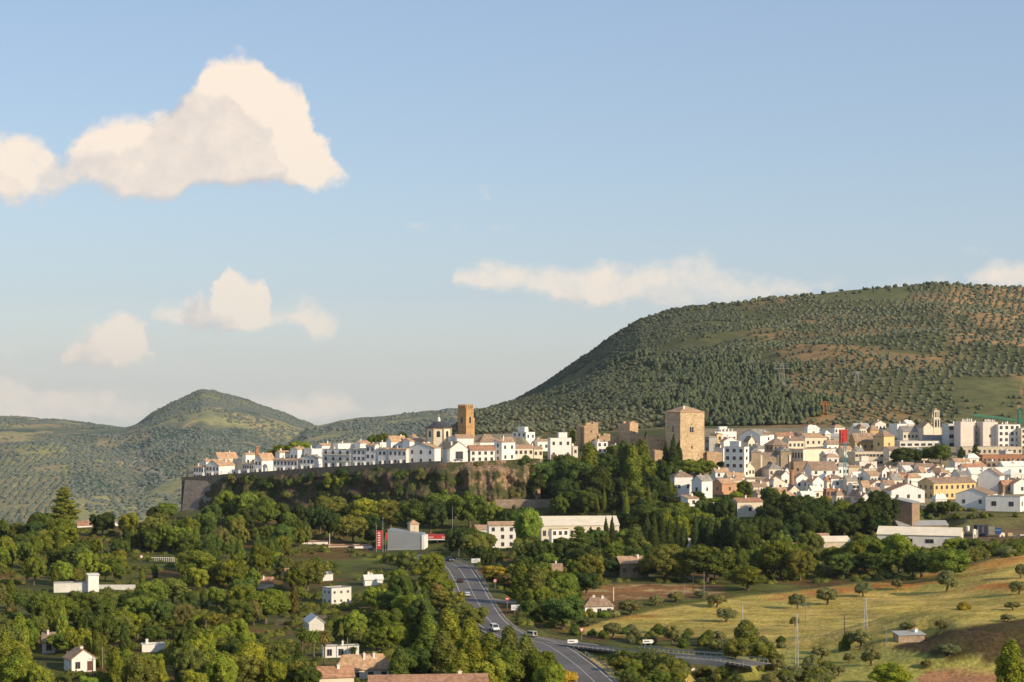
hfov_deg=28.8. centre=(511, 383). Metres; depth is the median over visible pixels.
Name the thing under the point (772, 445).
stone church
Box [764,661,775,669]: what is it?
bush
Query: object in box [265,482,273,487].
cliff bush
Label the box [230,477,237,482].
cliff bush
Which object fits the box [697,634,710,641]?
bush
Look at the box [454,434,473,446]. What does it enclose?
church nave
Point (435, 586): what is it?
broadleaf tree
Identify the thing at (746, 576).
broadleaf tree
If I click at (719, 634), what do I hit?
bush
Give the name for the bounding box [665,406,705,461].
castle tower
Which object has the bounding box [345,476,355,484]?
cliff bush
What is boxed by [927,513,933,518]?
bush
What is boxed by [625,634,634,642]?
bush
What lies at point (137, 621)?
broadleaf tree
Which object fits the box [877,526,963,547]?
industrial hall
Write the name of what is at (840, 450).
house
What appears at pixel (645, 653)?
bush
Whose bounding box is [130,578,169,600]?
broadleaf tree
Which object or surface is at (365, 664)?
house
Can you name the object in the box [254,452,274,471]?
house
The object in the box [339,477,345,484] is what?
cliff bush
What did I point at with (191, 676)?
broadleaf tree
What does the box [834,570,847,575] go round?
bush
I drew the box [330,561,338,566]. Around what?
bush
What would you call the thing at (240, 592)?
broadleaf tree
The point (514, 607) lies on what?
road sign
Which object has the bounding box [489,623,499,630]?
van
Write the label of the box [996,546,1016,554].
bush
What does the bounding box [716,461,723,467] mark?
orchard tree
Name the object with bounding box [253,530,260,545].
poplar tree
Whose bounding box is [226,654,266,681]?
broadleaf tree
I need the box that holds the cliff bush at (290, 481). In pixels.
[286,478,294,485]
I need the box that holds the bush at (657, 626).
[650,623,664,631]
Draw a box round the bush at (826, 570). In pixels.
[815,566,833,576]
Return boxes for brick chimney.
[255,446,259,456]
[789,470,794,485]
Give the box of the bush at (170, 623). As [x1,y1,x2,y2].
[167,619,174,628]
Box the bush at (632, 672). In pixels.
[627,670,637,675]
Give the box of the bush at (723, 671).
[712,665,732,681]
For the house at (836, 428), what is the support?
on the ground
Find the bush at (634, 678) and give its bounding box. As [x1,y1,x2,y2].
[628,675,643,681]
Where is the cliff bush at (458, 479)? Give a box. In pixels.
[453,477,460,483]
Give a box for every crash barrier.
[456,558,487,584]
[573,643,743,666]
[585,651,612,672]
[639,645,767,661]
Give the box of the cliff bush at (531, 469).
[526,464,534,472]
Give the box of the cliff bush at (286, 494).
[280,491,290,497]
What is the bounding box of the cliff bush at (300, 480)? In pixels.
[296,477,304,483]
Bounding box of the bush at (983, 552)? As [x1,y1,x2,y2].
[979,547,991,556]
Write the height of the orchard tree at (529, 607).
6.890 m
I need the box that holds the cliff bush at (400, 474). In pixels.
[395,469,407,479]
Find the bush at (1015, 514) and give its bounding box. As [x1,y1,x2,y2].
[1012,511,1019,516]
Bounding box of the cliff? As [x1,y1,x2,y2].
[181,459,539,517]
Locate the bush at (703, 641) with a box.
[697,637,708,645]
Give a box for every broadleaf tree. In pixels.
[0,535,15,550]
[0,547,11,569]
[0,583,7,602]
[0,624,25,644]
[0,643,7,657]
[0,645,38,667]
[0,655,33,681]
[1,639,33,659]
[14,531,35,541]
[16,540,40,561]
[21,520,45,533]
[21,552,46,585]
[22,590,57,613]
[25,616,40,631]
[27,511,50,522]
[28,628,39,649]
[29,665,54,681]
[30,534,54,557]
[31,594,60,622]
[31,616,51,640]
[35,529,48,536]
[37,515,53,525]
[44,519,73,529]
[47,525,78,548]
[54,517,75,527]
[54,560,72,580]
[60,539,72,549]
[60,596,79,621]
[61,541,88,567]
[63,626,93,652]
[67,591,97,608]
[72,548,99,580]
[72,606,92,626]
[78,608,119,641]
[88,512,115,535]
[90,592,118,610]
[92,596,120,615]
[106,649,132,671]
[106,651,137,677]
[109,537,129,552]
[111,606,140,636]
[111,613,134,639]
[115,591,147,611]
[118,512,139,531]
[119,653,158,681]
[125,594,157,619]
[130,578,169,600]
[139,526,156,549]
[144,516,164,526]
[145,654,167,665]
[149,597,173,625]
[154,521,170,540]
[161,577,190,603]
[166,525,192,551]
[168,641,201,672]
[171,519,184,527]
[171,601,196,627]
[171,622,202,650]
[175,550,216,574]
[177,532,200,552]
[179,650,210,680]
[180,591,197,605]
[181,669,208,681]
[182,516,200,532]
[185,614,202,627]
[187,567,208,589]
[188,632,216,651]
[195,511,216,527]
[195,539,221,561]
[197,612,238,629]
[200,503,222,519]
[201,648,230,661]
[202,523,217,534]
[202,532,222,551]
[202,629,224,648]
[203,654,238,681]
[212,489,234,522]
[212,526,229,542]
[213,559,248,582]
[213,623,230,630]
[216,635,238,650]
[217,640,247,653]
[218,626,234,636]
[224,584,255,602]
[225,598,255,622]
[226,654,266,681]
[227,618,248,638]
[228,577,255,590]
[229,491,257,513]
[232,639,256,656]
[234,505,257,527]
[237,629,255,641]
[239,641,269,681]
[245,588,291,623]
[248,544,272,572]
[250,599,263,625]
[251,638,291,660]
[253,497,280,525]
[256,659,289,681]
[260,537,283,552]
[268,524,295,541]
[271,554,291,574]
[274,502,290,522]
[278,656,310,676]
[283,565,306,587]
[286,516,300,526]
[287,659,318,681]
[289,518,307,529]
[289,559,325,590]
[290,502,308,520]
[293,665,323,681]
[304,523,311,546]
[306,505,331,534]
[313,495,348,516]
[321,509,341,535]
[322,472,348,496]
[334,514,368,542]
[343,609,367,631]
[345,497,388,522]
[363,512,380,525]
[364,586,386,609]
[366,520,385,544]
[367,608,402,630]
[375,591,394,611]
[376,500,401,527]
[379,621,405,647]
[387,573,413,594]
[388,568,411,582]
[390,593,423,607]
[393,498,427,527]
[395,595,414,622]
[404,647,431,673]
[407,597,435,624]
[418,552,444,574]
[419,496,447,533]
[425,489,458,526]
[429,582,444,594]
[429,590,466,608]
[444,526,470,555]
[446,490,488,527]
[459,532,488,556]
[471,527,490,541]
[472,658,506,681]
[477,501,504,524]
[487,647,529,681]
[499,505,523,520]
[506,563,525,572]
[511,538,532,557]
[512,553,533,568]
[513,507,543,539]
[523,540,551,563]
[523,649,557,681]
[525,471,547,492]
[525,586,553,616]
[526,571,548,585]
[530,460,561,496]
[531,663,565,681]
[535,552,560,562]
[536,591,564,612]
[538,562,552,569]
[540,567,559,581]
[541,595,585,629]
[547,573,578,597]
[550,478,580,510]
[552,539,570,559]
[553,454,578,462]
[553,585,572,599]
[554,568,571,577]
[557,457,591,480]
[564,489,580,510]
[565,559,584,575]
[571,545,601,560]
[573,546,602,558]
[576,490,598,514]
[577,465,617,495]
[577,572,598,595]
[578,554,604,581]
[584,532,596,546]
[585,486,600,509]
[589,527,609,540]
[598,453,612,467]
[605,444,618,454]
[607,477,627,498]
[623,546,644,555]
[626,504,658,527]
[627,484,646,505]
[640,474,659,489]
[648,480,668,501]
[651,502,688,525]
[653,459,666,471]
[658,461,681,481]
[663,513,691,536]
[669,565,694,577]
[682,507,712,524]
[695,497,713,512]
[697,514,720,530]
[713,495,735,517]
[721,515,741,547]
[722,548,749,574]
[725,566,767,589]
[730,520,757,545]
[734,532,760,553]
[747,544,768,574]
[756,504,784,521]
[758,516,783,531]
[759,539,768,546]
[759,539,795,578]
[760,486,780,505]
[763,492,806,514]
[769,530,792,544]
[773,538,789,543]
[774,569,785,576]
[778,522,802,542]
[784,548,815,580]
[785,508,796,519]
[789,513,817,532]
[791,511,814,519]
[792,542,804,549]
[797,504,821,519]
[797,531,825,550]
[798,494,811,499]
[801,498,822,506]
[817,504,838,517]
[819,546,844,563]
[826,510,861,535]
[828,552,859,575]
[833,498,851,512]
[842,535,884,569]
[845,497,878,533]
[846,543,863,554]
[851,532,871,540]
[853,510,890,535]
[855,552,901,572]
[865,490,886,501]
[868,490,900,521]
[882,533,913,572]
[902,549,929,577]
[925,548,971,573]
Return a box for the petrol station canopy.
[428,534,444,542]
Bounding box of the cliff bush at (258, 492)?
[253,490,264,496]
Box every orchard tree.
[0,561,5,574]
[5,593,15,603]
[8,522,23,536]
[12,593,26,609]
[15,541,22,558]
[45,632,70,653]
[47,548,63,562]
[48,562,55,579]
[49,620,56,632]
[68,569,82,580]
[73,567,86,580]
[79,675,98,681]
[80,538,89,546]
[91,538,102,553]
[98,553,107,561]
[98,563,110,579]
[99,554,112,562]
[102,556,122,575]
[111,549,126,560]
[112,554,127,566]
[112,564,126,581]
[130,529,140,545]
[135,520,157,531]
[135,619,151,638]
[137,612,151,621]
[140,626,167,641]
[142,531,161,552]
[146,506,157,516]
[148,512,170,524]
[156,502,178,515]
[160,535,172,551]
[199,519,214,534]
[207,566,223,587]
[207,586,225,606]
[220,541,234,557]
[223,514,244,530]
[228,517,244,530]
[229,534,237,545]
[229,553,248,565]
[230,524,249,542]
[244,567,261,585]
[248,553,266,571]
[249,527,260,538]
[251,529,263,540]
[260,524,274,539]
[268,649,287,660]
[272,444,286,454]
[272,552,283,563]
[276,535,292,553]
[279,511,296,525]
[286,441,310,450]
[287,558,293,565]
[293,527,306,546]
[297,586,306,600]
[311,556,321,561]
[332,618,346,639]
[346,630,368,643]
[360,628,392,650]
[363,529,375,542]
[366,434,377,442]
[375,433,388,441]
[395,549,417,570]
[398,432,407,437]
[411,582,417,593]
[418,571,450,589]
[434,579,448,587]
[450,600,472,621]
[459,606,488,624]
[471,546,486,558]
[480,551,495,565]
[481,565,509,581]
[486,532,497,546]
[487,546,503,563]
[498,571,511,587]
[518,599,538,616]
[523,536,539,541]
[540,606,550,618]
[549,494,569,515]
[553,537,567,543]
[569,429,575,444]
[576,589,582,597]
[592,542,602,553]
[596,537,604,546]
[599,495,601,508]
[602,540,624,557]
[603,558,619,576]
[608,495,622,509]
[609,552,623,559]
[613,529,626,544]
[616,513,630,528]
[634,499,648,505]
[635,561,656,577]
[642,545,653,553]
[647,489,658,499]
[652,498,658,505]
[657,501,667,507]
[662,481,677,495]
[663,491,675,502]
[672,501,690,510]
[673,459,703,474]
[692,491,704,499]
[694,458,717,474]
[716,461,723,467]
[722,638,749,658]
[728,491,744,498]
[736,480,752,496]
[747,641,769,660]
[803,545,819,562]
[811,550,817,558]
[811,558,817,571]
[816,517,833,531]
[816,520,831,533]
[818,495,829,505]
[867,662,912,681]
[889,447,914,461]
[901,559,918,574]
[912,449,923,462]
[912,544,920,552]
[922,446,932,462]
[926,501,938,515]
[929,443,951,463]
[938,500,959,514]
[942,537,965,550]
[961,538,981,549]
[965,547,981,564]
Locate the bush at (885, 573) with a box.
[874,569,892,578]
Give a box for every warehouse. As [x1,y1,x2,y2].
[539,516,619,540]
[789,448,837,460]
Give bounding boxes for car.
[445,557,453,561]
[523,630,536,636]
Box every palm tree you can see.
[294,627,308,651]
[307,629,319,657]
[317,630,331,664]
[348,646,357,653]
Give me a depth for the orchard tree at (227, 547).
752.75 m
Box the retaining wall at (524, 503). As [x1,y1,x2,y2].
[494,499,551,508]
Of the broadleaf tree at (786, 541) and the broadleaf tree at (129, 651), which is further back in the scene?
the broadleaf tree at (786, 541)
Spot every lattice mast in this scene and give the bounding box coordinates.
[795,615,798,665]
[863,598,867,627]
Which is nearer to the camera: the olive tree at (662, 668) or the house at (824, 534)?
the olive tree at (662, 668)
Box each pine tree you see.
[50,487,81,519]
[559,526,588,564]
[970,444,979,453]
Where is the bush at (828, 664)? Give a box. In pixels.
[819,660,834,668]
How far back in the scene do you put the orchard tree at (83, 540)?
760.05 m
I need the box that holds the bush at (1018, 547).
[1013,543,1023,552]
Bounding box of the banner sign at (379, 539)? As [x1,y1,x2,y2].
[377,530,382,548]
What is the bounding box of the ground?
[0,284,1023,681]
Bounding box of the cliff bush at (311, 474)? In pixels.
[307,471,315,478]
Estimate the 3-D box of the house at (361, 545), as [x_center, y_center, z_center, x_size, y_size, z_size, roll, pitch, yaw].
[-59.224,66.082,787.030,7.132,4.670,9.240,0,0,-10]
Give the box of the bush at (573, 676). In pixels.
[564,670,578,681]
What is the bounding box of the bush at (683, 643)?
[678,638,689,647]
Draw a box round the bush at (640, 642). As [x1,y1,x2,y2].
[637,635,653,644]
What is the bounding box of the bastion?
[182,480,211,510]
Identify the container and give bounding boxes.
[974,525,987,536]
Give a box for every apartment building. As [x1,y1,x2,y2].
[724,441,748,476]
[942,421,953,446]
[954,418,974,446]
[975,420,976,445]
[976,419,997,445]
[996,421,1019,445]
[1017,428,1023,447]
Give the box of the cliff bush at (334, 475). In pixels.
[331,470,338,479]
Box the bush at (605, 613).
[596,609,611,617]
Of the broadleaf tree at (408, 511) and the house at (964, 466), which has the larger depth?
the house at (964, 466)
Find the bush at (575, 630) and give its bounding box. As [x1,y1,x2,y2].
[568,624,583,635]
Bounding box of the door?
[87,661,91,670]
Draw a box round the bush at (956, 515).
[952,512,961,518]
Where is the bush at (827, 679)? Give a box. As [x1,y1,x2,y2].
[809,674,832,681]
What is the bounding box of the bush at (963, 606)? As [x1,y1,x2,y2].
[956,602,971,609]
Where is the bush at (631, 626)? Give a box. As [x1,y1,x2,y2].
[626,624,636,628]
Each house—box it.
[41,629,55,653]
[53,581,86,592]
[62,645,96,671]
[76,519,91,527]
[86,573,99,591]
[141,638,164,651]
[194,463,205,475]
[200,458,215,465]
[205,458,234,475]
[213,450,237,468]
[232,467,241,473]
[241,451,254,462]
[241,461,254,472]
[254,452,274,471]
[257,575,274,588]
[273,455,299,470]
[274,448,289,457]
[282,568,291,588]
[290,445,304,458]
[300,453,321,468]
[301,540,327,543]
[303,612,324,630]
[304,445,321,456]
[315,440,332,448]
[316,663,354,681]
[321,446,352,466]
[322,640,359,657]
[323,571,332,580]
[323,585,350,604]
[327,544,351,547]
[331,441,354,448]
[335,652,389,678]
[352,446,365,465]
[352,544,371,547]
[354,439,369,447]
[362,571,383,585]
[365,442,379,464]
[367,670,488,681]
[375,440,385,446]
[377,444,388,463]
[385,434,404,447]
[388,446,408,463]
[402,436,424,447]
[407,441,440,462]
[442,441,467,462]
[448,436,453,442]
[467,443,494,461]
[474,434,494,444]
[474,525,486,531]
[486,521,515,547]
[493,438,514,459]
[498,435,514,440]
[513,427,534,445]
[515,444,532,458]
[532,443,542,458]
[534,437,547,450]
[547,432,570,459]
[549,528,568,542]
[550,560,563,570]
[571,443,577,457]
[582,594,614,611]
[592,439,607,452]
[614,554,648,577]
[669,470,693,496]
[681,493,699,505]
[691,473,712,497]
[705,436,716,451]
[710,431,722,446]
[711,466,729,482]
[712,477,737,494]
[714,426,736,438]
[714,445,723,461]
[720,435,737,447]
[724,471,744,480]
[731,474,742,481]
[731,495,763,517]
[739,429,769,444]
[743,435,755,445]
[745,477,766,480]
[747,461,754,476]
[749,443,763,451]
[751,480,766,491]
[752,487,760,496]
[762,462,781,476]
[762,476,785,486]
[763,430,773,441]
[772,469,788,486]
[772,485,786,493]
[774,431,798,439]
[782,435,804,448]
[787,485,799,496]
[791,461,806,475]
[792,533,829,543]
[794,472,808,490]
[798,489,815,498]
[799,432,826,447]
[803,461,838,476]
[804,424,819,432]
[805,475,824,489]
[806,484,823,497]
[819,430,830,439]
[819,450,838,460]
[819,473,828,478]
[821,536,850,547]
[822,439,838,447]
[822,452,839,463]
[822,485,841,497]
[823,475,831,487]
[828,473,842,488]
[830,424,845,432]
[831,433,838,441]
[831,488,843,502]
[836,462,849,476]
[838,446,852,458]
[842,473,857,491]
[848,451,882,465]
[848,465,860,474]
[848,483,858,491]
[848,490,859,502]
[849,433,873,450]
[850,422,869,433]
[851,471,862,482]
[852,445,863,450]
[853,423,865,432]
[854,491,867,502]
[856,456,876,468]
[858,480,870,492]
[859,465,895,471]
[862,468,881,480]
[863,462,873,468]
[866,425,878,434]
[866,485,880,493]
[869,478,880,486]
[872,419,886,431]
[873,430,893,450]
[876,465,890,480]
[879,478,894,490]
[881,446,897,459]
[883,482,924,502]
[886,472,903,483]
[887,469,907,482]
[889,422,906,436]
[891,627,925,642]
[892,520,948,526]
[894,440,939,446]
[894,497,919,526]
[896,460,914,472]
[897,425,917,439]
[898,465,913,472]
[901,419,913,425]
[904,473,921,483]
[910,472,934,486]
[913,461,933,471]
[914,466,925,472]
[916,421,933,439]
[917,476,975,498]
[922,435,941,443]
[928,464,941,469]
[932,466,950,474]
[932,493,947,503]
[934,472,951,476]
[942,464,956,471]
[949,457,970,468]
[950,468,967,476]
[956,446,1021,455]
[956,486,997,509]
[958,461,984,470]
[964,453,979,462]
[965,466,1007,481]
[976,454,1023,460]
[977,467,1004,492]
[981,459,999,466]
[986,493,1023,511]
[997,459,1023,473]
[998,477,1011,493]
[999,448,1012,453]
[1003,470,1023,479]
[1009,476,1023,493]
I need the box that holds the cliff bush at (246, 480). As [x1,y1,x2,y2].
[242,476,251,483]
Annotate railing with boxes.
[151,557,173,561]
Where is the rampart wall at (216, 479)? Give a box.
[182,461,442,485]
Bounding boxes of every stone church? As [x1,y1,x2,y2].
[749,447,791,474]
[764,438,788,451]
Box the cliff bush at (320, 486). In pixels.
[315,483,324,490]
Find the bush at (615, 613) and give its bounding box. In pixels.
[608,609,619,616]
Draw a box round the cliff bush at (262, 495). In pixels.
[258,493,270,499]
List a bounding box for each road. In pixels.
[417,554,615,681]
[484,599,515,603]
[539,636,772,667]
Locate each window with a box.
[46,644,50,650]
[75,662,79,668]
[327,649,331,655]
[338,649,343,655]
[925,539,933,542]
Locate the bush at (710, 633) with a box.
[703,629,713,637]
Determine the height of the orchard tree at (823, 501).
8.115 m
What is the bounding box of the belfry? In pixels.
[931,408,940,434]
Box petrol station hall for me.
[387,528,427,549]
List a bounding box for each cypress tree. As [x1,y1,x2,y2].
[594,495,599,514]
[601,488,606,512]
[603,516,608,533]
[609,516,615,542]
[623,488,629,513]
[642,512,650,541]
[646,485,652,505]
[649,513,659,547]
[658,516,666,543]
[661,440,668,463]
[665,517,674,544]
[667,434,678,463]
[668,479,672,502]
[673,518,680,545]
[676,440,682,460]
[680,521,688,548]
[690,512,700,545]
[699,514,705,544]
[704,517,714,546]
[709,500,714,515]
[712,517,720,547]
[718,521,725,550]
[753,513,760,538]
[758,514,765,539]
[764,517,770,540]
[957,446,965,457]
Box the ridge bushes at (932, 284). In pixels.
[574,281,1015,363]
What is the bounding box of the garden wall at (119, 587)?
[99,585,134,589]
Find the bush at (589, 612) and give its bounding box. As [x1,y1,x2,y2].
[583,608,597,617]
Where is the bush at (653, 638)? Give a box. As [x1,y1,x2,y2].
[649,635,657,644]
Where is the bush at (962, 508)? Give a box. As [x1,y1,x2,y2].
[957,505,965,510]
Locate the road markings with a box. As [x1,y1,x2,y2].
[419,554,769,681]
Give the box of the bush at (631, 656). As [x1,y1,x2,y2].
[628,653,634,659]
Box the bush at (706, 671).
[691,666,711,677]
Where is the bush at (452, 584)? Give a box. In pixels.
[447,579,455,589]
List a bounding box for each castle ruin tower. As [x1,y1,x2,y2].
[576,425,582,448]
[618,421,637,445]
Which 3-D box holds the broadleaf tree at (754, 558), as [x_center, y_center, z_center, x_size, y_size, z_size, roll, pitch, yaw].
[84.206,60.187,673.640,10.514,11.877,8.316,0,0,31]
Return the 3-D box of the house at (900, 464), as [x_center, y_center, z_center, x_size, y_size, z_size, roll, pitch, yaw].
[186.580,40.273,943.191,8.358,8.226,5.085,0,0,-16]
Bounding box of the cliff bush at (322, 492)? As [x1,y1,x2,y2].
[316,489,326,495]
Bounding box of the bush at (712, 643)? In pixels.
[708,640,717,647]
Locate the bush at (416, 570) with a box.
[410,565,422,574]
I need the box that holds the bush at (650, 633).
[644,630,658,637]
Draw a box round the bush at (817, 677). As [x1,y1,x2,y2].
[810,674,826,681]
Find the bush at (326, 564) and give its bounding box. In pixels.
[322,561,333,567]
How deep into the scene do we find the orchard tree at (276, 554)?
710.03 m
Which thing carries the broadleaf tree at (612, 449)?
on the ground
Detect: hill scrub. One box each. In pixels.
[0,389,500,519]
[423,283,1023,436]
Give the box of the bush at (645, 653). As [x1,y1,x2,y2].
[641,651,648,658]
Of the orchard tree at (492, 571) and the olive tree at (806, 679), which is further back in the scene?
the orchard tree at (492, 571)
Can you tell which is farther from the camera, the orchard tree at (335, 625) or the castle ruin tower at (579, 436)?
the castle ruin tower at (579, 436)
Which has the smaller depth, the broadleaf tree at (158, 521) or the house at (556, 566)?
the house at (556, 566)
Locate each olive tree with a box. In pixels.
[576,617,597,626]
[603,622,621,637]
[611,655,628,668]
[617,599,642,614]
[623,659,642,668]
[626,628,642,637]
[649,595,663,605]
[649,665,669,674]
[650,670,670,681]
[662,625,681,644]
[667,592,683,601]
[670,670,682,678]
[670,676,683,681]
[693,590,708,597]
[700,676,716,681]
[706,594,726,607]
[716,607,738,621]
[728,673,745,681]
[760,672,780,681]
[763,676,778,681]
[769,658,785,671]
[774,668,793,679]
[781,676,796,681]
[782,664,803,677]
[788,593,805,608]
[789,616,799,625]
[800,670,813,679]
[801,655,818,670]
[804,677,816,681]
[810,646,830,659]
[810,666,824,673]
[815,587,837,604]
[830,665,846,675]
[843,652,855,662]
[845,630,852,644]
[848,629,872,648]
[854,582,873,596]
[860,646,881,665]
[891,579,902,589]
[899,622,916,629]
[920,660,931,667]
[934,620,947,629]
[936,570,958,591]
[936,643,961,656]
[1000,614,1015,621]
[1003,601,1020,609]
[1008,581,1023,593]
[1015,563,1023,578]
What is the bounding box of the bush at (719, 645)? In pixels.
[714,641,723,649]
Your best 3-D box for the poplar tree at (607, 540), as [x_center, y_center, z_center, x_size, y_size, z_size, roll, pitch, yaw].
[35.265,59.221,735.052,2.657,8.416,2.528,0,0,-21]
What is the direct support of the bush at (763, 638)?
on the ground
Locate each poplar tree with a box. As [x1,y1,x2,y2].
[0,518,7,537]
[0,629,10,643]
[6,577,15,594]
[9,547,13,565]
[10,613,29,644]
[28,515,34,523]
[28,546,33,556]
[51,565,58,585]
[55,534,62,549]
[55,604,68,632]
[90,630,104,667]
[100,628,106,649]
[107,647,122,681]
[119,623,131,651]
[121,525,130,553]
[139,569,144,584]
[151,563,158,579]
[157,656,168,681]
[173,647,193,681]
[180,572,186,582]
[193,526,199,537]
[199,587,208,609]
[235,537,245,554]
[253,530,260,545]
[267,538,274,554]
[289,583,299,613]
[292,642,304,659]
[337,622,343,640]
[388,646,410,674]
[393,585,402,608]
[399,622,418,673]
[403,595,411,627]
[409,614,438,650]
[421,585,427,598]
[428,630,457,673]
[437,607,461,643]
[445,651,471,673]
[454,617,480,651]
[463,637,489,669]
[479,631,498,658]
[495,625,518,650]
[510,562,525,599]
[515,633,538,681]
[522,563,546,600]
[575,576,579,590]
[579,440,600,467]
[604,533,609,546]
[612,439,628,477]
[621,442,642,491]
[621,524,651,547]
[636,439,656,477]
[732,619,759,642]
[775,533,781,541]
[786,567,805,580]
[993,639,1023,681]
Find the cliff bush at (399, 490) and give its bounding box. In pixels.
[394,484,403,496]
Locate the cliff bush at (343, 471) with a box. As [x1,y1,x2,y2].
[336,466,349,476]
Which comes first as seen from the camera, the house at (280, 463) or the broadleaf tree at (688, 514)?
the broadleaf tree at (688, 514)
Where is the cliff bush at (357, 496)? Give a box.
[353,494,362,497]
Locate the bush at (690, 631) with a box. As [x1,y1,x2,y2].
[684,628,694,634]
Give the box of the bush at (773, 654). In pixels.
[760,646,784,662]
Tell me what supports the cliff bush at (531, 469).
attached to the cliff
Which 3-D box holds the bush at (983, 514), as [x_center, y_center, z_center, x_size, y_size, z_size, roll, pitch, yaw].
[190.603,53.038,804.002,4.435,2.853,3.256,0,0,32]
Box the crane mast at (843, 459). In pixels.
[843,441,845,476]
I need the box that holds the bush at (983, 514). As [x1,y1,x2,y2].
[979,511,988,517]
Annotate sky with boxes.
[0,0,1023,426]
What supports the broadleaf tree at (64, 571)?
on the ground
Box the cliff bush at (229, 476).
[225,473,234,479]
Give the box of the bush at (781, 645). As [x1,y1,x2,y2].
[776,641,786,647]
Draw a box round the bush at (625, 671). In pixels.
[620,669,629,678]
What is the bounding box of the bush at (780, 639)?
[775,636,785,642]
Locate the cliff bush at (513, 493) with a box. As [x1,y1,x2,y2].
[508,489,520,497]
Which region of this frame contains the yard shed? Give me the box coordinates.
[972,529,976,538]
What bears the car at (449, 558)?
on the road at (595, 674)
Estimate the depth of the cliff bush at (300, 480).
916.88 m
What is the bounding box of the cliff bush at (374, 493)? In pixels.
[370,491,377,497]
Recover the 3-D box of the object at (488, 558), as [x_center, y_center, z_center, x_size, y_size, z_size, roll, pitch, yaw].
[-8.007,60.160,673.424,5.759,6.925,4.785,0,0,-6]
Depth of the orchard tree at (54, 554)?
701.69 m
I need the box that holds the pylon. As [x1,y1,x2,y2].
[773,363,785,382]
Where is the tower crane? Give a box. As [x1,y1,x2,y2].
[973,409,1023,427]
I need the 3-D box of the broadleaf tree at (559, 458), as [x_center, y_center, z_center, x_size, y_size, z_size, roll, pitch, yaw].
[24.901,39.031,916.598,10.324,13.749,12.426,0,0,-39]
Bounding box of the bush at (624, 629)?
[620,627,628,633]
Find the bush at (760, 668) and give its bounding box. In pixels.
[757,665,764,671]
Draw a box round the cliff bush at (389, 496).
[383,490,395,501]
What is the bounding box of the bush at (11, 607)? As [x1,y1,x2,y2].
[5,602,18,612]
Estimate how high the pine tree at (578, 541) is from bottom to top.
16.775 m
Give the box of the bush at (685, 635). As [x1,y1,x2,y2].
[681,632,690,638]
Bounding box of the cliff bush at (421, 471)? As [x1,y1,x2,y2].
[416,467,426,476]
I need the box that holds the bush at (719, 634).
[713,630,725,637]
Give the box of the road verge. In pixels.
[418,554,617,681]
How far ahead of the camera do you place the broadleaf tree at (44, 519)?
793.24 m
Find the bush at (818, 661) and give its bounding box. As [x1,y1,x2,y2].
[809,654,822,664]
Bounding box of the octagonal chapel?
[425,417,451,447]
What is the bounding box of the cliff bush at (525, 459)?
[521,455,530,465]
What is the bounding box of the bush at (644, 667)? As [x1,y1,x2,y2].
[640,660,649,670]
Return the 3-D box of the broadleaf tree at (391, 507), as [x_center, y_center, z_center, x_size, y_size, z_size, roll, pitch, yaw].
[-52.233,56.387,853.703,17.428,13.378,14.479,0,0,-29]
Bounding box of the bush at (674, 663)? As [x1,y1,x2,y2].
[668,659,683,667]
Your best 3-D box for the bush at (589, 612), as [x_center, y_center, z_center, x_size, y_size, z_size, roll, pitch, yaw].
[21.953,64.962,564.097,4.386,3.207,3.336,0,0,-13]
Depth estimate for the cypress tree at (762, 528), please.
737.31 m
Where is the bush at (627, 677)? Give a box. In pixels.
[621,674,631,681]
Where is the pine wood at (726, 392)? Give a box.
[594,347,846,425]
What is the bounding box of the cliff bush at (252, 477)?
[248,474,258,480]
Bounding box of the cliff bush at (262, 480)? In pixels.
[257,476,267,485]
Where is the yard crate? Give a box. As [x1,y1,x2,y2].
[995,527,1000,533]
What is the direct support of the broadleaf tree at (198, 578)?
on the ground
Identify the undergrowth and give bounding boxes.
[0,480,1023,681]
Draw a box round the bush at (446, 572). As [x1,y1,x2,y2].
[442,569,448,577]
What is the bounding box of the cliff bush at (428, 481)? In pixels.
[426,478,434,483]
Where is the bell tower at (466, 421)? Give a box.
[457,404,474,438]
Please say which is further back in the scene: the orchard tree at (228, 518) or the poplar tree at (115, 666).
the orchard tree at (228, 518)
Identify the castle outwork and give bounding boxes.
[652,450,662,460]
[705,451,721,463]
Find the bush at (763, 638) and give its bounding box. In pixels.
[759,635,767,641]
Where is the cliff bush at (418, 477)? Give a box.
[415,474,425,479]
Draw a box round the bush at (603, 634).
[598,630,608,638]
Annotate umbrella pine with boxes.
[638,543,686,579]
[680,544,735,582]
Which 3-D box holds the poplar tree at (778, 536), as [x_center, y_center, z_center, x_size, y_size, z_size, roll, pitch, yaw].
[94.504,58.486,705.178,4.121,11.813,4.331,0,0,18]
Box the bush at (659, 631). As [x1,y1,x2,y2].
[655,628,664,634]
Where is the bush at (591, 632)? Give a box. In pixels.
[587,629,597,635]
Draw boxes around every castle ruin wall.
[583,422,597,445]
[597,433,617,445]
[637,435,645,442]
[646,435,664,457]
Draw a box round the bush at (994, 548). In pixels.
[988,544,1002,553]
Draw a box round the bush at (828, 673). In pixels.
[823,668,836,679]
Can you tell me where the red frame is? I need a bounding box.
[839,429,847,442]
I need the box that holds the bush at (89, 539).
[86,536,94,542]
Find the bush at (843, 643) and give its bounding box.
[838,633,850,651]
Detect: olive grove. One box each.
[0,440,75,523]
[474,282,1023,429]
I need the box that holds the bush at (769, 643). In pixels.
[765,641,774,648]
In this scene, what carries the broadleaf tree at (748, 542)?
on the ground
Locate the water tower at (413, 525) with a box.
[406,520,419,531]
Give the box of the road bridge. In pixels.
[683,658,732,678]
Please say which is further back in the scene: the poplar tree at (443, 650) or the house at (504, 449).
the house at (504, 449)
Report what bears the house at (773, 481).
on the ground
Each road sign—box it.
[471,559,479,562]
[511,605,519,613]
[568,639,577,644]
[643,640,653,642]

